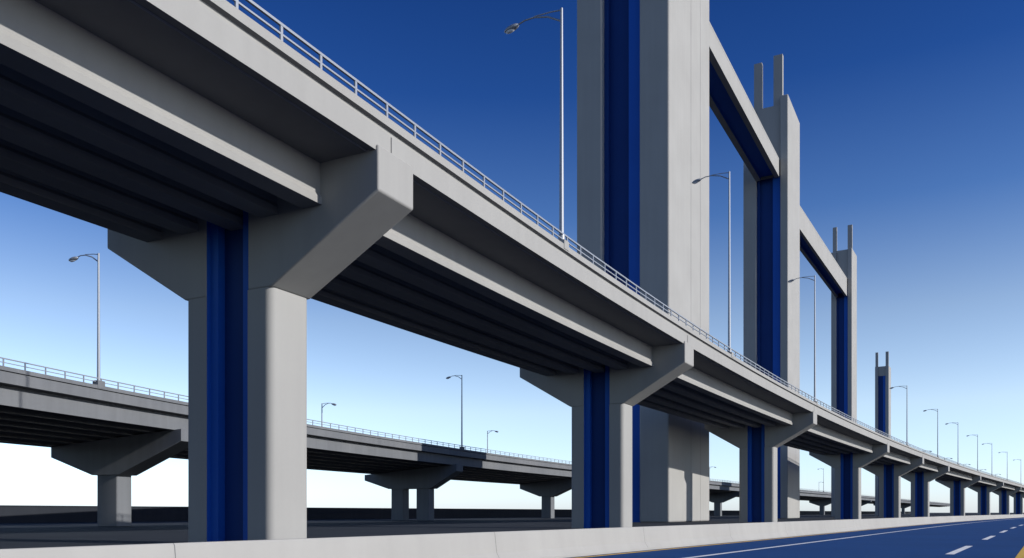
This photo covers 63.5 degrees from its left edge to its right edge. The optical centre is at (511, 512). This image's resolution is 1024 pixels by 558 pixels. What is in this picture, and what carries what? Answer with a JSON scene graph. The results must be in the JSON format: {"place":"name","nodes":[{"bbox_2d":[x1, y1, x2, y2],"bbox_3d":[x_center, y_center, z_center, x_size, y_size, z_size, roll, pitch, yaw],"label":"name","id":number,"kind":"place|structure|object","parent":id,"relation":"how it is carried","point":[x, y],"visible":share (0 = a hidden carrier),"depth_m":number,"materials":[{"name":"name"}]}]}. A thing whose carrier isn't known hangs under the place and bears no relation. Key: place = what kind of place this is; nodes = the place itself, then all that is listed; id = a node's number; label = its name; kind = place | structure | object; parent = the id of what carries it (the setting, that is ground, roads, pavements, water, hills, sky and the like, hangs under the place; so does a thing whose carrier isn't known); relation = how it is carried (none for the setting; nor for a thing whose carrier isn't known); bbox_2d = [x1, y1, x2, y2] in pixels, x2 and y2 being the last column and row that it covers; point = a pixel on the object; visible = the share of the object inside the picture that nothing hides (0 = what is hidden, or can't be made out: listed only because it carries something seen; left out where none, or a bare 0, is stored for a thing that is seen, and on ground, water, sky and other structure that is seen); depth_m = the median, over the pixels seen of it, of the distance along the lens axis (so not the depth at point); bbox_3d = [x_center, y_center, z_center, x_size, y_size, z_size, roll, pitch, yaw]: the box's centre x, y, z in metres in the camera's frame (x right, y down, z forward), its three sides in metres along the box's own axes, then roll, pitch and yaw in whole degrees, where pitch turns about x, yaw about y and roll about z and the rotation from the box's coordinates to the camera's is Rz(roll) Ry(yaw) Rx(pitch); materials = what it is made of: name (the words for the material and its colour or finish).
{"place":"outdoors","nodes":[
{"label":"outdoors","id":0,"kind":"place"},
{"bbox_2d":[0,513,1023,557],"bbox_3d":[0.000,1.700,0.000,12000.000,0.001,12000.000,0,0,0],"label":"ground","id":1,"kind":"structure","parent":0,"point":[36,535],"depth_m":87.61,"materials":[{"name":"soil"}]},
{"bbox_2d":[0,505,910,522],"bbox_3d":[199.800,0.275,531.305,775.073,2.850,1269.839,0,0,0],"label":"retaining wall","id":2,"kind":"structure","parent":1,"relation":"on","point":[30,514],"depth_m":162.45,"materials":[{"name":"grey concrete"}]},
{"bbox_2d":[0,357,949,525],"bbox_3d":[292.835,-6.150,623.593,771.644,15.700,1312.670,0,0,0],"label":"highway viaduct","id":3,"kind":"object","parent":1,"relation":"on","point":[114,440],"visible":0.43,"depth_m":102.02,"materials":[{"name":"concrete"}]},
{"bbox_2d":[68,253,99,379],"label":"street lamp","id":4,"kind":"object","parent":3,"relation":"on","point":[73,259],"visible":1,"depth_m":86.07,"materials":[{"name":"silver metal"}]},
{"bbox_2d":[321,403,336,426],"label":"street lamp","id":5,"kind":"object","parent":3,"relation":"on","point":[334,404],"visible":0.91,"depth_m":162.30,"materials":[{"name":"silver metal"}]},
{"bbox_2d":[446,375,462,446],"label":"street lamp","id":6,"kind":"object","parent":3,"relation":"on","point":[461,410],"visible":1,"depth_m":172.59,"materials":[{"name":"silver metal"}]},
{"bbox_2d":[487,430,497,452],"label":"street lamp","id":7,"kind":"object","parent":3,"relation":"on","point":[487,438],"visible":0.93,"depth_m":226.85,"materials":[{"name":"silver metal"}]},
{"bbox_2d":[0,0,1023,541],"bbox_3d":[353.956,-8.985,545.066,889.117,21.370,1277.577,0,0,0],"label":"highway viaduct","id":8,"kind":"object","parent":1,"relation":"on","point":[244,186],"visible":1,"depth_m":43.54,"materials":[{"name":"concrete"}]},
{"bbox_2d":[504,8,564,239],"bbox_3d":[1.587,-27.380,59.406,4.841,16.560,0.540,0,0,28],"label":"street lamp","id":9,"kind":"object","parent":8,"relation":"on","point":[511,28],"visible":0.98,"depth_m":58.30,"materials":[{"name":"silver metal"}]},
{"bbox_2d":[692,171,730,351],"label":"street lamp","id":10,"kind":"object","parent":8,"relation":"on","point":[729,289],"visible":0.99,"depth_m":98.89,"materials":[{"name":"silver metal"}]},
{"bbox_2d":[788,275,815,400],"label":"street lamp","id":11,"kind":"object","parent":8,"relation":"on","point":[791,280],"visible":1,"depth_m":142.62,"materials":[{"name":"silver metal"}]},
{"bbox_2d":[889,386,907,443],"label":"street lamp","id":12,"kind":"object","parent":8,"relation":"on","point":[906,419],"visible":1,"depth_m":234.01,"materials":[{"name":"silver metal"}]},
{"bbox_2d":[924,409,938,456],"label":"street lamp","id":13,"kind":"object","parent":8,"relation":"on","point":[937,430],"visible":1,"depth_m":284.24,"materials":[{"name":"silver metal"}]},
{"bbox_2d":[967,435,977,470],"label":"street lamp","id":14,"kind":"object","parent":8,"relation":"on","point":[977,451],"visible":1,"depth_m":378.02,"materials":[{"name":"silver metal"}]},
{"bbox_2d":[0,514,1023,557],"bbox_3d":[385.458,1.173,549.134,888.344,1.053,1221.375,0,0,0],"label":"concrete barrier","id":15,"kind":"object","parent":1,"relation":"on","point":[563,543],"visible":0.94,"depth_m":27.53,"materials":[{"name":"grey concrete"}]},
{"bbox_2d":[577,0,708,521],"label":"bridge pylon","id":16,"kind":"object","parent":1,"relation":"on","point":[642,134],"visible":0.63,"depth_m":145.91,"materials":[{"name":"concrete"}]},
{"bbox_2d":[709,21,779,180],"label":"beam webs","id":17,"kind":"object","parent":16,"relation":"attached to","point":[725,71],"visible":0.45,"depth_m":199.03,"materials":[{"name":"grey concrete"}]},
{"bbox_2d":[709,60,772,179],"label":"beam soffit","id":18,"kind":"structure","parent":17,"relation":"attached to","point":[722,100],"depth_m":204.78,"materials":[{"name":"blue paint"}]},
{"bbox_2d":[743,54,799,517],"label":"bridge pylon","id":19,"kind":"object","parent":1,"relation":"on","point":[771,269],"visible":0.69,"depth_m":238.17,"materials":[{"name":"concrete"}]},
{"bbox_2d":[800,206,846,296],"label":"beam webs","id":20,"kind":"object","parent":19,"relation":"attached to","point":[816,243],"visible":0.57,"depth_m":292.22,"materials":[{"name":"grey concrete"}]},
{"bbox_2d":[800,234,841,295],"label":"beam soffit","id":21,"kind":"structure","parent":20,"relation":"attached to","point":[808,251],"depth_m":299.95,"materials":[{"name":"blue paint"}]},
{"bbox_2d":[831,225,856,516],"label":"bridge pylon","id":22,"kind":"object","parent":1,"relation":"on","point":[843,354],"visible":0.69,"depth_m":339.60,"materials":[{"name":"concrete"}]},
{"bbox_2d":[875,351,890,515],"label":"bridge pylon","id":23,"kind":"object","parent":1,"relation":"on","point":[882,399],"visible":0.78,"depth_m":430.35,"materials":[{"name":"concrete"}]},
{"bbox_2d":[0,0,1023,512],"label":"sky","id":24,"kind":"structure","parent":0,"point":[910,113],"materials":[{"name":"blue"}]},
{"bbox_2d":[570,517,1023,557],"bbox_3d":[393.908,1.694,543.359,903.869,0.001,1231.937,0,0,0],"label":"road","id":25,"kind":"structure","parent":0,"point":[941,541],"depth_m":42.39,"materials":[{"name":"blue asphalt"}]},
{"bbox_2d":[576,517,1023,557],"bbox_3d":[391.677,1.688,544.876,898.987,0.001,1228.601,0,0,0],"label":"road markings","id":26,"kind":"object","parent":25,"relation":"on","point":[1020,554],"visible":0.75,"depth_m":39.83,"materials":[{"name":"white paint"}]}
]}

